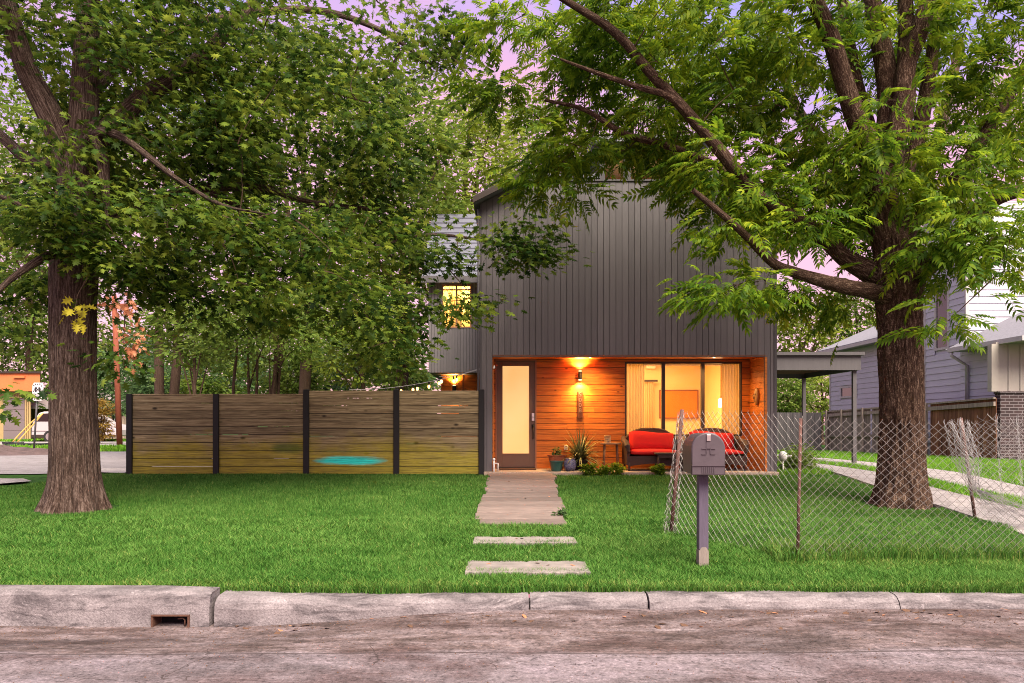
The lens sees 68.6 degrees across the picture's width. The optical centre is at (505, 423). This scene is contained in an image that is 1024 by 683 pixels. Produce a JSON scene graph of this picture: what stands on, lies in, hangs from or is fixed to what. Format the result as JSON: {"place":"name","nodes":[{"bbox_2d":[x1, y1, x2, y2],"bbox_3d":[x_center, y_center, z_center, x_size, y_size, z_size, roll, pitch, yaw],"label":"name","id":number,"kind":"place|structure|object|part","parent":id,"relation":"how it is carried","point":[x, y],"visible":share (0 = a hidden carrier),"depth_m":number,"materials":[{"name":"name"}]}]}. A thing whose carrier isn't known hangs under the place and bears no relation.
{"place":"outdoors","nodes":[
{"label":"outdoors","id":0,"kind":"place"},
{"bbox_2d":[8,443,47,444],"bbox_3d":[-22.727,0.941,35.360,2.296,0.100,0.643,0,0,14],"label":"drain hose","id":1,"kind":"object","parent":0,"point":[32,443],"visible":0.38,"depth_m":35.21,"materials":[{"name":"black plastic"}]},
{"bbox_2d":[0,442,125,445],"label":"driveway","id":2,"kind":"structure","parent":0,"point":[107,443],"depth_m":40.09,"materials":[{"name":"concrete"}]},
{"bbox_2d":[12,414,40,441],"bbox_3d":[-25.563,0.234,40.000,1.572,1.541,0.075,0,0,0],"label":"yellow pipe","id":3,"kind":"object","parent":2,"relation":"on","point":[24,428],"visible":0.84,"depth_m":39.97,"materials":[{"name":"plastic"}]},
{"bbox_2d":[17,413,43,441],"bbox_3d":[-25.132,0.201,39.600,1.430,1.611,0.075,0,0,0],"label":"yellow pipe","id":4,"kind":"object","parent":2,"relation":"on","point":[32,425],"visible":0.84,"depth_m":39.57,"materials":[{"name":"plastic"}]},
{"bbox_2d":[0,452,288,473],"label":"side street","id":5,"kind":"structure","parent":0,"point":[27,464],"depth_m":19.38,"materials":[{"name":"grey asphalt"}]},
{"bbox_2d":[0,444,47,455],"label":"dirt mound","id":6,"kind":"object","parent":5,"relation":"on","point":[7,450],"visible":0.69,"depth_m":24.34,"materials":[{"name":"brown soil"}]},
{"bbox_2d":[101,468,125,472],"bbox_3d":[-8.297,0.982,15.825,0.621,0.002,1.906,0,0,-21],"label":"gravel patch","id":7,"kind":"object","parent":5,"relation":"on","point":[116,470],"visible":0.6,"depth_m":15.83,"materials":[{"name":"white gravel"}]},
{"bbox_2d":[0,472,981,525],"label":"lawn grass","id":8,"kind":"structure","parent":0,"point":[166,495],"depth_m":11.66,"materials":[{"name":"green plant"}]},
{"bbox_2d":[0,425,1019,593],"bbox_3d":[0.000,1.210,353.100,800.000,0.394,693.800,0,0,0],"label":"ground","id":9,"kind":"structure","parent":0,"point":[37,478],"depth_m":14.71,"materials":[{"name":"soil"}]},
{"bbox_2d":[0,478,29,483],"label":"corner kerb","id":10,"kind":"structure","parent":9,"relation":"on","point":[7,480],"depth_m":13.67,"materials":[{"name":"concrete"}]},
{"bbox_2d":[0,371,40,438],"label":"orange garage","id":11,"kind":"structure","parent":9,"relation":"on","point":[26,380],"depth_m":44.93,"materials":[{"name":"paint"}]},
{"bbox_2d":[3,399,24,438],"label":"garage door","id":12,"kind":"structure","parent":11,"relation":"in","point":[10,431],"depth_m":44.95,"materials":[{"name":"white"}]},
{"bbox_2d":[0,317,48,394],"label":"distant tree","id":13,"kind":"object","parent":9,"relation":"on","point":[6,360],"visible":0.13,"depth_m":65.97,"materials":[{"name":"green plant"}]},
{"bbox_2d":[32,383,43,447],"bbox_3d":[-15.585,-0.136,24.987,0.390,2.478,0.086,0,0,0],"label":"street sign","id":14,"kind":"object","parent":9,"relation":"on","point":[37,388],"visible":0.86,"depth_m":24.95,"materials":[{"name":"metal"}]},
{"bbox_2d":[0,438,125,451],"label":"verge grass","id":15,"kind":"structure","parent":9,"relation":"on","point":[115,448],"depth_m":31.28,"materials":[{"name":"green plant"}]},
{"bbox_2d":[6,308,121,397],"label":"distant tree","id":16,"kind":"object","parent":9,"relation":"on","point":[101,330],"visible":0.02,"depth_m":69.45,"materials":[{"name":"green plant"}]},
{"bbox_2d":[31,411,125,441],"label":"minivan","id":17,"kind":"object","parent":9,"relation":"on","point":[42,427],"visible":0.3,"depth_m":42.00,"materials":[{"name":"silver metal"}]},
{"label":"side window","id":18,"kind":"part","parent":17,"relation":"part of","materials":[{"name":"brown glass"}]},
{"bbox_2d":[31,394,125,438],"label":"beige bungalow","id":19,"kind":"object","parent":9,"relation":"on","point":[44,402],"visible":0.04,"depth_m":51.76,"materials":[{"name":"pink"}]},
{"bbox_2d":[0,43,171,398],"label":"shade tree","id":20,"kind":"object","parent":9,"relation":"on","point":[29,360],"visible":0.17,"depth_m":55.86,"materials":[{"name":"green plant"}]},
{"bbox_2d":[98,397,115,443],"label":"golden shrub","id":21,"kind":"object","parent":9,"relation":"on","point":[105,427],"visible":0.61,"depth_m":37.95,"materials":[{"name":"yellow plant"}]},
{"bbox_2d":[97,294,128,444],"bbox_3d":[-17.230,-2.200,32.982,1.800,7.008,0.284,0,0,0],"label":"utility pole","id":22,"kind":"object","parent":9,"relation":"on","point":[119,437],"visible":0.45,"depth_m":32.91,"materials":[{"name":"brown wood"}]},
{"bbox_2d":[97,348,146,438],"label":"garden bush","id":23,"kind":"object","parent":9,"relation":"on","point":[103,394],"visible":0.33,"depth_m":44.64,"materials":[{"name":"green plant"}]},
{"bbox_2d":[97,325,170,394],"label":"distant tree","id":24,"kind":"object","parent":9,"relation":"on","point":[111,338],"visible":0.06,"depth_m":61.14,"materials":[{"name":"green plant"}]},
{"bbox_2d":[0,25,294,393],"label":"shade tree","id":25,"kind":"object","parent":9,"relation":"on","point":[174,381],"visible":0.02,"depth_m":24.14,"materials":[{"name":"green plant"}]},
{"bbox_2d":[106,350,199,412],"bbox_3d":[-16.692,-1.358,36.002,4.377,5.016,4.425,0,0,-38],"label":"garden bush","id":26,"kind":"object","parent":9,"relation":"on","point":[142,388],"visible":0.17,"depth_m":35.30,"materials":[{"name":"green plant"}]},
{"bbox_2d":[120,314,232,393],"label":"distant tree","id":27,"kind":"object","parent":9,"relation":"on","point":[143,352],"visible":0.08,"depth_m":57.13,"materials":[{"name":"green plant"}]},
{"bbox_2d":[108,297,259,434],"bbox_3d":[-9.134,-1.286,21.465,4.071,4.786,3.760,0,0,0],"label":"shade tree","id":28,"kind":"object","parent":9,"relation":"on","point":[186,356],"visible":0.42,"depth_m":21.32,"materials":[{"name":"green plant"}]},
{"bbox_2d":[164,345,255,434],"bbox_3d":[-13.486,-1.290,34.105,4.150,4.879,3.629,0,0,-31],"label":"garden bush","id":29,"kind":"object","parent":9,"relation":"on","point":[208,384],"visible":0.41,"depth_m":33.62,"materials":[{"name":"green plant"}]},
{"bbox_2d":[184,333,262,434],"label":"distant tree","id":30,"kind":"object","parent":9,"relation":"on","point":[224,375],"visible":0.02,"depth_m":63.26,"materials":[{"name":"green plant"}]},
{"bbox_2d":[196,335,290,393],"bbox_3d":[-12.915,-2.033,37.851,5.463,6.366,4.904,0,0,0],"label":"garden bush","id":31,"kind":"object","parent":9,"relation":"on","point":[240,382],"visible":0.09,"depth_m":37.40,"materials":[{"name":"green plant"}]},
{"bbox_2d":[159,281,359,442],"bbox_3d":[-5.901,-1.234,18.516,4.870,4.695,4.115,0,0,0],"label":"crape myrtle","id":32,"kind":"object","parent":9,"relation":"on","point":[279,351],"visible":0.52,"depth_m":18.33,"materials":[{"name":"green plant"}]},
{"bbox_2d":[223,330,327,426],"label":"distant tree","id":33,"kind":"object","parent":9,"relation":"on","point":[259,374],"visible":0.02,"depth_m":59.01,"materials":[{"name":"green plant"}]},
{"bbox_2d":[244,345,337,426],"bbox_3d":[-8.455,-1.043,29.974,3.604,4.387,3.625,0,0,43],"label":"garden bush","id":34,"kind":"object","parent":9,"relation":"on","point":[287,379],"visible":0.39,"depth_m":29.75,"materials":[{"name":"green plant"}]},
{"bbox_2d":[0,0,594,514],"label":"oak tree","id":35,"kind":"object","parent":9,"relation":"on","point":[74,218],"visible":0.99,"depth_m":10.49,"materials":[{"name":"green plant"}]},
{"bbox_2d":[126,389,483,475],"bbox_3d":[-3.986,0.217,14.930,7.109,1.807,0.100,0,0,0],"label":"board fence","id":36,"kind":"object","parent":9,"relation":"on","point":[406,432],"visible":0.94,"depth_m":14.92,"materials":[{"name":"brown wood"}]},
{"bbox_2d":[146,1,465,393],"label":"shade tree","id":37,"kind":"object","parent":9,"relation":"on","point":[305,379],"visible":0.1,"depth_m":21.74,"materials":[{"name":"green plant"}]},
{"bbox_2d":[287,335,370,436],"bbox_3d":[-7.941,-1.531,32.985,4.456,5.362,3.950,0,0,0],"label":"garden bush","id":38,"kind":"object","parent":9,"relation":"on","point":[337,387],"visible":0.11,"depth_m":32.70,"materials":[{"name":"green plant"}]},
{"bbox_2d":[290,306,372,436],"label":"distant tree","id":39,"kind":"object","parent":9,"relation":"on","point":[330,359],"visible":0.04,"depth_m":55.67,"materials":[{"name":"green plant"}]},
{"bbox_2d":[301,279,423,390],"bbox_3d":[-4.121,-1.454,20.533,3.505,5.123,3.191,0,0,19],"label":"shade tree","id":40,"kind":"object","parent":9,"relation":"on","point":[352,384],"visible":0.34,"depth_m":20.37,"materials":[{"name":"green plant"}]},
{"bbox_2d":[354,276,440,390],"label":"distant tree","id":41,"kind":"object","parent":9,"relation":"on","point":[430,379],"visible":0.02,"depth_m":49.79,"materials":[{"name":"green plant"}]},
{"bbox_2d":[357,351,440,390],"bbox_3d":[-4.375,-1.226,31.087,3.751,4.752,3.779,0,0,35],"label":"garden bush","id":42,"kind":"object","parent":9,"relation":"on","point":[420,379],"visible":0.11,"depth_m":30.89,"materials":[{"name":"green plant"}]},
{"bbox_2d":[311,17,487,390],"bbox_3d":[-3.515,-6.116,25.033,6.102,14.448,5.737,0,0,-21],"label":"shade tree","id":43,"kind":"object","parent":9,"relation":"on","point":[452,206],"visible":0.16,"depth_m":24.72,"materials":[{"name":"green plant"}]},
{"bbox_2d":[374,378,439,390],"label":"string lights","id":44,"kind":"object","parent":43,"relation":"hanging from","point":[416,384],"visible":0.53,"depth_m":21.97,"materials":[{"name":"white glass"}]},
{"bbox_2d":[393,71,544,231],"bbox_3d":[-1.794,-6.141,28.879,6.840,14.493,6.198,0,0,-30],"label":"shade tree","id":45,"kind":"object","parent":9,"relation":"on","point":[486,147],"visible":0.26,"depth_m":28.32,"materials":[{"name":"green plant"}]},
{"bbox_2d":[0,514,1023,593],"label":"lawn grass","id":46,"kind":"structure","parent":9,"relation":"on","point":[370,556],"depth_m":7.33,"materials":[{"name":"green plant"}]},
{"bbox_2d":[475,473,566,526],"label":"front walk","id":47,"kind":"structure","parent":9,"relation":"on","point":[499,503],"depth_m":11.09,"materials":[{"name":"grey concrete"}]},
{"bbox_2d":[551,507,567,515],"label":"weed clump","id":48,"kind":"object","parent":47,"relation":"on","point":[562,512],"visible":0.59,"depth_m":9.72,"materials":[{"name":"green plant"}]},
{"bbox_2d":[473,536,576,546],"bbox_3d":[0.203,1.304,8.173,1.109,0.100,0.484,0,0,0],"label":"stepping stone","id":49,"kind":"object","parent":9,"relation":"on","point":[519,540],"visible":0.5,"depth_m":8.07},
{"bbox_2d":[465,560,590,577],"bbox_3d":[0.194,1.364,6.943,1.121,0.100,0.606,0,0,0],"label":"stepping stone","id":50,"kind":"object","parent":9,"relation":"on","point":[521,566],"visible":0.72,"depth_m":6.87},
{"bbox_2d":[476,82,587,174],"bbox_3d":[1.338,-7.148,34.129,6.132,16.499,5.234,0,0,0],"label":"shade tree","id":51,"kind":"object","parent":9,"relation":"on","point":[522,139],"visible":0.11,"depth_m":33.44,"materials":[{"name":"green plant"}]},
{"bbox_2d":[578,462,599,475],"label":"porch shrub","id":52,"kind":"object","parent":9,"relation":"on","point":[587,467],"visible":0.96,"depth_m":14.67,"materials":[{"name":"green plant"}]},
{"bbox_2d":[596,464,609,475],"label":"porch shrub","id":53,"kind":"object","parent":9,"relation":"on","point":[605,470],"visible":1,"depth_m":14.67,"materials":[{"name":"green plant"}]},
{"bbox_2d":[421,135,787,471],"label":"grey house","id":54,"kind":"structure","parent":9,"relation":"on","point":[620,343],"depth_m":15.00,"materials":[{"name":"grey metal"}]},
{"bbox_2d":[350,369,479,390],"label":"string lights","id":55,"kind":"object","parent":54,"relation":"attached to","point":[417,388],"visible":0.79,"depth_m":17.12,"materials":[{"name":"white"}]},
{"bbox_2d":[442,284,470,327],"bbox_3d":[-1.412,-3.375,21.540,0.846,1.247,0.100,0,0,0],"label":"wing window","id":56,"kind":"structure","parent":54,"relation":"in","point":[443,285],"depth_m":21.49,"materials":[{"name":"yellow glass"}]},
{"bbox_2d":[439,368,479,382],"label":"string lights","id":57,"kind":"object","parent":54,"relation":"attached to","point":[456,379],"visible":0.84,"depth_m":18.07,"materials":[{"name":"white glass"}]},
{"bbox_2d":[497,361,534,466],"bbox_3d":[0.213,-0.212,15.949,0.808,2.255,0.121,0,0,0],"label":"front door","id":58,"kind":"structure","parent":54,"relation":"in","point":[515,379],"depth_m":15.98,"materials":[{"name":"paint"}]},
{"bbox_2d":[577,391,582,417],"bbox_3d":[1.574,-0.415,15.929,0.112,0.574,0.036,0,0,0],"label":"number plaque","id":59,"kind":"object","parent":54,"relation":"attached to","point":[579,404],"visible":1,"depth_m":15.92,"materials":[{"name":"brown metal"}]},
{"bbox_2d":[578,371,581,379],"bbox_3d":[1.568,-1.026,15.884,0.083,0.193,0.122,0,0,0],"label":"wall sconce","id":60,"kind":"object","parent":54,"relation":"attached to","point":[579,375],"depth_m":15.83,"materials":[{"name":"silver metal"}]},
{"bbox_2d":[600,146,699,178],"bbox_3d":[2.880,-5.226,15.023,2.000,0.667,0.065,0,0,0],"label":"clerestory window","id":61,"kind":"structure","parent":54,"relation":"in","point":[603,175],"depth_m":15.00,"materials":[{"name":"orange glass"}]},
{"bbox_2d":[625,362,741,435],"bbox_3d":[3.775,-0.532,15.988,2.488,1.574,0.092,0,0,0],"label":"window","id":62,"kind":"structure","parent":54,"relation":"in","point":[702,364],"depth_m":15.94,"materials":[{"name":"glass"}]},
{"bbox_2d":[753,388,759,404],"bbox_3d":[5.155,-0.565,15.419,0.159,0.360,0.162,0,0,-43],"label":"wall mask","id":63,"kind":"object","parent":54,"relation":"attached to","point":[756,394],"depth_m":15.36,"materials":[{"name":"brown wood"}]},
{"bbox_2d":[608,462,626,475],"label":"porch shrub","id":64,"kind":"object","parent":9,"relation":"on","point":[616,468],"visible":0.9,"depth_m":14.67,"materials":[{"name":"green plant"}]},
{"bbox_2d":[484,469,778,475],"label":"porch slab","id":65,"kind":"structure","parent":9,"relation":"on","point":[646,471],"depth_m":14.82,"materials":[{"name":"concrete"}]},
{"bbox_2d":[493,458,498,471],"bbox_3d":[-0.206,0.836,14.860,0.121,0.328,0.056,0,0,0],"label":"garden tap","id":66,"kind":"object","parent":65,"relation":"on","point":[494,463],"visible":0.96,"depth_m":14.85,"materials":[{"name":"white plastic"}]},
{"bbox_2d":[499,468,535,469],"bbox_3d":[0.244,0.939,15.640,0.759,0.021,0.440,0,0,0],"label":"door mat","id":67,"kind":"object","parent":65,"relation":"on","point":[517,469],"depth_m":15.42,"materials":[{"name":"brown"}]},
{"bbox_2d":[549,461,563,470],"bbox_3d":[1.017,0.848,15.100,0.288,0.205,0.288,0,0,0],"label":"green pot","id":68,"kind":"object","parent":65,"relation":"on","point":[556,465],"visible":1,"depth_m":15.00,"materials":[{"name":"ceramic"}]},
{"bbox_2d":[547,455,566,469],"bbox_3d":[1.054,0.795,15.500,0.404,0.310,0.404,0,0,0],"label":"terracotta pot","id":69,"kind":"object","parent":65,"relation":"on","point":[558,457],"visible":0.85,"depth_m":15.35,"materials":[{"name":"ceramic"}]},
{"bbox_2d":[552,447,560,454],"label":"potted shrub","id":70,"kind":"object","parent":69,"relation":"in","point":[557,452],"visible":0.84,"depth_m":15.47,"materials":[{"name":"green plant"}]},
{"bbox_2d":[564,458,575,470],"bbox_3d":[1.293,0.825,15.150,0.260,0.250,0.260,0,0,0],"label":"blue pot","id":71,"kind":"object","parent":65,"relation":"on","point":[570,465],"visible":1,"depth_m":15.05,"materials":[{"name":"ceramic"}]},
{"bbox_2d":[555,427,605,469],"bbox_3d":[1.583,0.561,15.603,1.738,1.076,1.679,0,0,0],"label":"spiky plant","id":72,"kind":"object","parent":65,"relation":"on","point":[580,454],"visible":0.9,"depth_m":15.42,"materials":[{"name":"green plant"}]},
{"bbox_2d":[600,443,620,465],"bbox_3d":[2.184,0.672,15.650,0.430,0.558,0.320,0,0,0],"label":"side table","id":73,"kind":"object","parent":65,"relation":"on","point":[604,448],"visible":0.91,"depth_m":15.55,"materials":[{"name":"brown wood"}]},
{"bbox_2d":[604,436,610,442],"bbox_3d":[2.118,0.317,15.650,0.132,0.150,0.128,0,0,0],"label":"lantern","id":74,"kind":"object","parent":73,"relation":"on","point":[607,440],"visible":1,"depth_m":15.59,"materials":[{"name":"gold metal"}]},
{"bbox_2d":[621,428,684,470],"bbox_3d":[3.027,0.514,15.451,1.288,0.872,0.721,0,0,0],"label":"wicker loveseat","id":75,"kind":"object","parent":65,"relation":"on","point":[640,446],"visible":0.9,"depth_m":15.55,"materials":[{"name":"red fabric"}]},
{"bbox_2d":[654,452,682,465],"bbox_3d":[3.402,0.762,15.110,0.840,0.375,0.380,0,0,0],"label":"coffee table","id":76,"kind":"object","parent":65,"relation":"on","point":[664,455],"visible":0.36,"depth_m":14.95,"materials":[{"name":"wicker"}]},
{"bbox_2d":[682,428,748,470],"bbox_3d":[4.299,0.514,15.501,1.288,0.872,0.721,0,0,0],"label":"wicker loveseat","id":77,"kind":"object","parent":65,"relation":"on","point":[742,455],"visible":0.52,"depth_m":15.56,"materials":[{"name":"red fabric"}]},
{"bbox_2d":[648,463,667,475],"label":"porch shrub","id":78,"kind":"object","parent":9,"relation":"on","point":[658,470],"visible":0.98,"depth_m":14.66,"materials":[{"name":"green plant"}]},
{"bbox_2d":[597,62,733,172],"bbox_3d":[7.964,-8.201,36.134,7.950,18.928,6.556,0,0,0],"label":"shade tree","id":79,"kind":"object","parent":9,"relation":"on","point":[660,110],"visible":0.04,"depth_m":35.65,"materials":[{"name":"green plant"}]},
{"bbox_2d":[683,432,724,566],"bbox_3d":[1.859,0.757,7.098,0.321,1.361,0.517,0,0,0],"label":"mailbox","id":80,"kind":"object","parent":9,"relation":"on","point":[703,456],"visible":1,"depth_m":6.97,"materials":[{"name":"paint"}]},
{"bbox_2d":[691,432,724,474],"bbox_3d":[1.851,0.271,6.861,0.307,0.389,0.034,0,0,3],"label":"door","id":81,"kind":"structure","parent":80,"relation":"in","point":[707,449],"depth_m":6.86,"materials":[{"name":"metal"}]},
{"bbox_2d":[433,0,1023,509],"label":"pecan tree","id":82,"kind":"object","parent":9,"relation":"on","point":[887,208],"visible":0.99,"depth_m":10.82,"materials":[{"name":"green plant"}]},
{"bbox_2d":[779,451,791,469],"bbox_3d":[5.677,0.826,15.276,0.241,0.547,0.170,0,0,43],"label":"garden globe","id":83,"kind":"object","parent":9,"relation":"on","point":[782,459],"visible":0.96,"depth_m":15.26,"materials":[{"name":"white ceramic"}]},
{"bbox_2d":[777,412,820,450],"bbox_3d":[9.000,0.429,32.133,9.000,1.842,0.094,0,0,0],"label":"dark picket fence","id":84,"kind":"object","parent":9,"relation":"on","point":[810,432],"visible":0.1,"depth_m":32.09,"materials":[{"name":"grey wood"}]},
{"bbox_2d":[777,378,822,415],"bbox_3d":[14.978,-0.737,39.913,3.771,4.312,3.529,0,0,0],"label":"distant tree","id":85,"kind":"object","parent":9,"relation":"on","point":[790,386],"visible":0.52,"depth_m":39.56,"materials":[{"name":"green plant"}]},
{"bbox_2d":[777,441,828,469],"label":"shrub","id":86,"kind":"object","parent":9,"relation":"on","point":[806,462],"visible":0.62,"depth_m":15.56,"materials":[{"name":"green plant"}]},
{"bbox_2d":[777,462,833,474],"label":"plants","id":87,"kind":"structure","parent":9,"relation":"on","point":[804,471],"depth_m":15.07,"materials":[{"name":"green plant"}]},
{"bbox_2d":[794,375,828,444],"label":"distant tree","id":88,"kind":"object","parent":9,"relation":"on","point":[823,403],"visible":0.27,"depth_m":41.70,"materials":[{"name":"green plant"}]},
{"bbox_2d":[777,294,854,411],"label":"distant tree","id":89,"kind":"object","parent":9,"relation":"on","point":[799,338],"visible":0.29,"depth_m":47.35,"materials":[{"name":"green plant"}]},
{"bbox_2d":[777,352,864,462],"bbox_3d":[7.066,-0.306,20.210,3.308,2.892,3.980,0,0,0],"label":"carport","id":90,"kind":"object","parent":9,"relation":"on","point":[803,366],"visible":0.5,"depth_m":18.30,"materials":[{"name":"paint"}]},
{"bbox_2d":[806,289,875,349],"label":"distant tree","id":91,"kind":"object","parent":9,"relation":"on","point":[848,333],"visible":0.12,"depth_m":51.23,"materials":[{"name":"green plant"}]},
{"bbox_2d":[663,409,1023,557],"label":"chain link fence","id":92,"kind":"object","parent":9,"relation":"on","point":[679,433],"visible":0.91,"depth_m":7.30,"materials":[{"name":"silver metal"}]},
{"bbox_2d":[943,413,1023,526],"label":"crumpled mesh","id":93,"kind":"object","parent":92,"relation":"attached to","point":[978,490],"visible":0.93,"depth_m":9.37,"materials":[{"name":"silver metal"}]},
{"bbox_2d":[755,535,1023,563],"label":"tall fence grass","id":94,"kind":"structure","parent":9,"relation":"on","point":[880,551],"depth_m":7.25,"materials":[{"name":"green plant"}]},
{"bbox_2d":[823,397,996,458],"bbox_3d":[13.537,0.257,26.400,0.154,2.007,11.200,0,0,0],"label":"picket fence","id":95,"kind":"object","parent":9,"relation":"on","point":[970,410],"visible":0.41,"depth_m":23.46,"materials":[{"name":"wood"}]},
{"bbox_2d":[808,463,1023,534],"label":"driveway strip","id":96,"kind":"structure","parent":9,"relation":"on","point":[937,494],"depth_m":10.94,"materials":[{"name":"concrete"}]},
{"bbox_2d":[811,458,1023,497],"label":"driveway strip","id":97,"kind":"object","parent":9,"relation":"on","point":[942,473],"visible":0.19,"depth_m":13.74,"materials":[{"name":"concrete"}]},
{"bbox_2d":[817,201,1023,459],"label":"pale blue house","id":98,"kind":"structure","parent":9,"relation":"on","point":[955,370],"depth_m":23.87,"materials":[{"name":"wood"}]},
{"bbox_2d":[840,386,850,397],"bbox_3d":[14.992,-1.408,32.800,0.055,0.528,1.600,0,0,0],"label":"window","id":99,"kind":"structure","parent":98,"relation":"in","point":[845,391],"depth_m":33.14,"materials":[{"name":"pink glass"}]},
{"bbox_2d":[934,277,949,350],"bbox_3d":[14.613,-3.662,25.135,0.055,2.352,0.830,0,0,0],"label":"window","id":100,"kind":"structure","parent":98,"relation":"in","point":[938,344],"depth_m":25.12,"materials":[{"name":"grey glass"}]},
{"bbox_2d":[0,608,1023,682],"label":"street","id":101,"kind":"structure","parent":0,"point":[688,647],"depth_m":5.01,"materials":[{"name":"grey asphalt"}]},
{"bbox_2d":[0,585,219,626],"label":"kerb inlet","id":102,"kind":"object","parent":101,"relation":"on","point":[88,605],"visible":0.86,"depth_m":5.97,"materials":[{"name":"concrete"}]},
{"bbox_2d":[151,614,189,627],"bbox_3d":[-2.663,1.571,6.039,0.302,0.117,0.202,0,0,0],"label":"storm drain","id":103,"kind":"object","parent":102,"relation":"in","point":[156,619],"visible":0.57,"depth_m":5.96,"materials":[{"name":"brown metal"}]},
{"bbox_2d":[0,610,1023,682],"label":"road grit","id":104,"kind":"object","parent":101,"relation":"on","point":[524,626],"visible":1,"depth_m":5.68,"materials":[{"name":"grey gravel"}]},
{"bbox_2d":[214,590,1023,626],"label":"kerb","id":105,"kind":"structure","parent":101,"relation":"on","point":[247,608],"depth_m":6.05,"materials":[{"name":"concrete"}]},
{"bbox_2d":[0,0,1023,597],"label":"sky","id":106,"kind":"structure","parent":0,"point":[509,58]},
{"bbox_2d":[777,449,1023,508],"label":"verge grass","id":107,"kind":"structure","parent":0,"point":[932,465],"depth_m":16.19,"materials":[{"name":"green plant"}]}
]}

